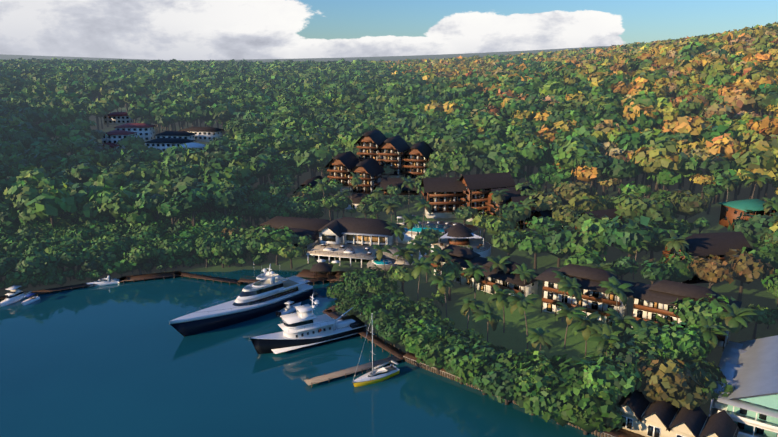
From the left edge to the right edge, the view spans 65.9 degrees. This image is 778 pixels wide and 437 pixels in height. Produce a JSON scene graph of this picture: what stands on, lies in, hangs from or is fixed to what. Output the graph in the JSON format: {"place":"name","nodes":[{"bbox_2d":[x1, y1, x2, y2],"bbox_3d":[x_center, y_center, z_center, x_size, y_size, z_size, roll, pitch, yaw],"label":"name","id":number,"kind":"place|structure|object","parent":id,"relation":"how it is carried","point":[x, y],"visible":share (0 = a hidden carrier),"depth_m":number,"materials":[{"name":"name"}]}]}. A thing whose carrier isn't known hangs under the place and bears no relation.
{"place":"outdoors","nodes":[
{"label":"outdoors","id":0,"kind":"place"},
{"bbox_2d":[0,269,597,436],"bbox_3d":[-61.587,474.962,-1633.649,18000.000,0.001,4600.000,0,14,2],"label":"water","id":1,"kind":"structure","parent":0,"point":[124,359],"depth_m":129.49,"materials":[{"name":"blue liquid"}]},
{"bbox_2d":[0,285,29,306],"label":"yacht","id":2,"kind":"object","parent":1,"relation":"on","point":[14,294],"visible":0.9,"depth_m":174.35,"materials":[{"name":"white"}]},
{"bbox_2d":[22,293,39,305],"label":"motorboat","id":3,"kind":"object","parent":1,"relation":"in","point":[30,300],"visible":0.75,"depth_m":173.70,"materials":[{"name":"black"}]},
{"bbox_2d":[86,275,118,285],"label":"motorboat","id":4,"kind":"object","parent":1,"relation":"on","point":[104,281],"visible":0.75,"depth_m":187.65,"materials":[{"name":"white"}]},
{"bbox_2d":[169,262,317,336],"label":"superyacht","id":5,"kind":"object","parent":1,"relation":"on","point":[269,292],"visible":0.92,"depth_m":162.72,"materials":[{"name":"white"}]},
{"bbox_2d":[276,301,300,316],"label":"motorboat","id":6,"kind":"object","parent":1,"relation":"in","point":[289,308],"visible":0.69,"depth_m":166.19,"materials":[{"name":"white plastic"}]},
{"bbox_2d":[250,294,365,353],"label":"yacht","id":7,"kind":"object","parent":1,"relation":"on","point":[304,326],"visible":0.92,"depth_m":145.34,"materials":[{"name":"white metal"}]},
{"bbox_2d":[352,315,399,386],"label":"sailboat","id":8,"kind":"object","parent":1,"relation":"on","point":[373,376],"visible":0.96,"depth_m":129.74,"materials":[{"name":"white"}]},
{"bbox_2d":[0,46,777,425],"bbox_3d":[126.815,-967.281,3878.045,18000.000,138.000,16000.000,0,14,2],"label":"ground","id":9,"kind":"structure","parent":0,"point":[514,334],"depth_m":187.06,"materials":[{"name":"green plant"}]},
{"bbox_2d":[102,142,118,149],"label":"building","id":10,"kind":"structure","parent":9,"relation":"on","point":[112,145],"depth_m":373.66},
{"bbox_2d":[103,112,133,124],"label":"building","id":11,"kind":"structure","parent":9,"relation":"on","point":[118,118],"depth_m":457.49,"materials":[{"name":"white paint"}]},
{"bbox_2d":[102,130,136,148],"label":"building","id":12,"kind":"structure","parent":9,"relation":"on","point":[114,136],"depth_m":377.49,"materials":[{"name":"white paint"}]},
{"bbox_2d":[0,252,267,290],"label":"trees","id":13,"kind":"object","parent":9,"relation":"on","point":[58,276],"visible":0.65,"depth_m":193.40,"materials":[{"name":"green plant"}]},
{"bbox_2d":[114,123,155,141],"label":"building","id":14,"kind":"structure","parent":9,"relation":"on","point":[146,132],"depth_m":399.71,"materials":[{"name":"white paint"}]},
{"bbox_2d":[0,196,323,288],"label":"mangrove trees","id":15,"kind":"object","parent":9,"relation":"on","point":[94,245],"visible":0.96,"depth_m":203.16,"materials":[{"name":"green plant"}]},
{"bbox_2d":[0,182,332,239],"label":"mangrove trees","id":16,"kind":"object","parent":9,"relation":"on","point":[15,228],"visible":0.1,"depth_m":228.66,"materials":[{"name":"green plant"}]},
{"bbox_2d":[145,138,194,151],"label":"building","id":17,"kind":"structure","parent":9,"relation":"on","point":[162,144],"depth_m":369.38,"materials":[{"name":"white paint"}]},
{"bbox_2d":[154,131,195,142],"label":"building","id":18,"kind":"structure","parent":9,"relation":"on","point":[179,134],"depth_m":390.13,"materials":[{"name":"white paint"}]},
{"bbox_2d":[179,143,204,149],"bbox_3d":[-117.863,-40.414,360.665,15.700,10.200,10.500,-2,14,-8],"label":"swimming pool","id":19,"kind":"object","parent":9,"relation":"on","point":[196,145],"visible":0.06,"depth_m":356.67,"materials":[{"name":"blue liquid"}]},
{"bbox_2d":[179,127,223,141],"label":"building","id":20,"kind":"structure","parent":9,"relation":"on","point":[205,134],"depth_m":401.50,"materials":[{"name":"white paint"}]},
{"bbox_2d":[293,175,328,196],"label":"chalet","id":21,"kind":"object","parent":9,"relation":"on","point":[311,181],"visible":0.08,"depth_m":264.54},
{"bbox_2d":[0,262,634,436],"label":"dock","id":22,"kind":"object","parent":9,"relation":"on","point":[321,271],"visible":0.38,"depth_m":160.83,"materials":[{"name":"brown wood"}]},
{"bbox_2d":[257,216,413,270],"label":"clubhouse","id":23,"kind":"structure","parent":9,"relation":"on","point":[354,239],"depth_m":208.41},
{"bbox_2d":[324,151,359,191],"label":"hotel building","id":24,"kind":"structure","parent":9,"relation":"on","point":[341,166],"depth_m":276.19,"materials":[{"name":"brown wood"}]},
{"bbox_2d":[344,193,367,208],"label":"building","id":25,"kind":"structure","parent":9,"relation":"on","point":[356,198],"depth_m":254.25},
{"bbox_2d":[346,158,384,194],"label":"hotel building","id":26,"kind":"structure","parent":9,"relation":"on","point":[371,170],"depth_m":269.65,"materials":[{"name":"brown wood"}]},
{"bbox_2d":[354,129,386,162],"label":"hotel building","id":27,"kind":"structure","parent":9,"relation":"on","point":[369,143],"depth_m":288.56,"materials":[{"name":"brown wood"}]},
{"bbox_2d":[0,27,750,80],"bbox_3d":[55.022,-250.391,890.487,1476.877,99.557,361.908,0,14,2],"label":"trees","id":28,"kind":"object","parent":9,"relation":"on","point":[244,66],"visible":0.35,"depth_m":851.72,"materials":[{"name":"green plant"}]},
{"bbox_2d":[0,68,777,227],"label":"hill trees","id":29,"kind":"object","parent":9,"relation":"on","point":[615,135],"visible":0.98,"depth_m":270.07,"materials":[{"name":"green plant"}]},
{"bbox_2d":[0,28,777,154],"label":"hill trees","id":30,"kind":"object","parent":9,"relation":"on","point":[34,116],"visible":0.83,"depth_m":414.86,"materials":[{"name":"green plant"}]},
{"bbox_2d":[0,22,777,105],"bbox_3d":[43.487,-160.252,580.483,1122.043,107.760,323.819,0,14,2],"label":"hill trees","id":31,"kind":"object","parent":9,"relation":"on","point":[49,81],"visible":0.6,"depth_m":592.48,"materials":[{"name":"green plant"}]},
{"bbox_2d":[375,135,410,177],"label":"hotel building","id":32,"kind":"structure","parent":9,"relation":"on","point":[393,150],"depth_m":281.41,"materials":[{"name":"brown wood"}]},
{"bbox_2d":[380,177,419,194],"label":"building","id":33,"kind":"structure","parent":9,"relation":"on","point":[396,182],"depth_m":266.71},
{"bbox_2d":[31,167,777,367],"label":"palm trees","id":34,"kind":"object","parent":9,"relation":"on","point":[734,319],"visible":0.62,"depth_m":149.10,"materials":[{"name":"green plant"}]},
{"bbox_2d":[96,174,716,228],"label":"hill trees","id":35,"kind":"object","parent":9,"relation":"on","point":[142,209],"visible":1,"depth_m":219.64,"materials":[{"name":"green plant"}]},
{"bbox_2d":[401,141,433,177],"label":"hotel building","id":36,"kind":"structure","parent":9,"relation":"on","point":[417,157],"depth_m":280.23,"materials":[{"name":"brown wood"}]},
{"bbox_2d":[106,53,777,300],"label":"garden trees","id":37,"kind":"object","parent":9,"relation":"on","point":[597,234],"visible":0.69,"depth_m":189.63,"materials":[{"name":"green plant"}]},
{"bbox_2d":[393,215,490,260],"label":"swimming pool","id":38,"kind":"structure","parent":9,"relation":"on","point":[461,234],"depth_m":201.99,"materials":[{"name":"blue liquid"}]},
{"bbox_2d":[420,177,467,218],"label":"hotel building","id":39,"kind":"structure","parent":9,"relation":"on","point":[442,195],"depth_m":228.92,"materials":[{"name":"brown wood"}]},
{"bbox_2d":[423,244,489,287],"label":"lodge","id":40,"kind":"structure","parent":9,"relation":"on","point":[460,255],"depth_m":178.49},
{"bbox_2d":[459,172,515,221],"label":"hotel building","id":41,"kind":"structure","parent":9,"relation":"on","point":[477,183],"depth_m":227.35,"materials":[{"name":"brown wood"}]},
{"bbox_2d":[208,194,777,328],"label":"resort shrubs","id":42,"kind":"object","parent":9,"relation":"on","point":[439,296],"visible":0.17,"depth_m":236.33,"materials":[{"name":"green plant"}]},
{"bbox_2d":[209,181,777,338],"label":"palm trees","id":43,"kind":"object","parent":9,"relation":"on","point":[625,265],"visible":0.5,"depth_m":172.49,"materials":[{"name":"green plant"}]},
{"bbox_2d":[474,260,539,295],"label":"lodge","id":44,"kind":"structure","parent":9,"relation":"on","point":[509,281],"depth_m":167.22,"materials":[{"name":"white paint"}]},
{"bbox_2d":[483,186,533,218],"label":"building","id":45,"kind":"structure","parent":9,"relation":"on","point":[492,205],"depth_m":222.46,"materials":[{"name":"brown wood"}]},
{"bbox_2d":[506,194,555,229],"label":"building","id":46,"kind":"structure","parent":9,"relation":"on","point":[518,199],"depth_m":215.72,"materials":[{"name":"brown"}]},
{"bbox_2d":[326,249,752,434],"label":"garden trees","id":47,"kind":"object","parent":9,"relation":"on","point":[584,397],"visible":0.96,"depth_m":120.26,"materials":[{"name":"green plant"}]},
{"bbox_2d":[531,209,562,230],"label":"building","id":48,"kind":"structure","parent":9,"relation":"on","point":[544,213],"depth_m":209.59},
{"bbox_2d":[535,264,635,325],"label":"lodge","id":49,"kind":"structure","parent":9,"relation":"on","point":[595,298],"depth_m":152.36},
{"bbox_2d":[573,209,628,248],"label":"building","id":50,"kind":"structure","parent":9,"relation":"on","point":[609,213],"depth_m":195.30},
{"bbox_2d":[610,390,739,436],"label":"boathouse","id":51,"kind":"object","parent":9,"relation":"on","point":[642,415],"visible":0.71,"depth_m":106.77,"materials":[{"name":"beige paint"}]},
{"bbox_2d":[627,280,741,350],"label":"lodge","id":52,"kind":"structure","parent":9,"relation":"on","point":[654,298],"depth_m":142.07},
{"bbox_2d":[662,231,752,283],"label":"lodge","id":53,"kind":"structure","parent":9,"relation":"on","point":[708,244],"depth_m":166.41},
{"bbox_2d":[709,335,777,436],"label":"teal house","id":54,"kind":"structure","parent":9,"relation":"on","point":[749,404],"depth_m":110.32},
{"bbox_2d":[710,167,777,201],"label":"slope trees","id":55,"kind":"object","parent":9,"relation":"on","point":[772,173],"visible":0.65,"depth_m":207.05,"materials":[{"name":"green plant"}]},
{"bbox_2d":[718,199,776,230],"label":"building","id":56,"kind":"structure","parent":9,"relation":"on","point":[731,211],"depth_m":194.62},
{"bbox_2d":[769,187,777,231],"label":"slope trees","id":57,"kind":"object","parent":9,"relation":"on","point":[774,227],"visible":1,"depth_m":164.43,"materials":[{"name":"yellow plant"}]},
{"bbox_2d":[0,0,777,59],"label":"sky","id":58,"kind":"structure","parent":0,"point":[121,29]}
]}

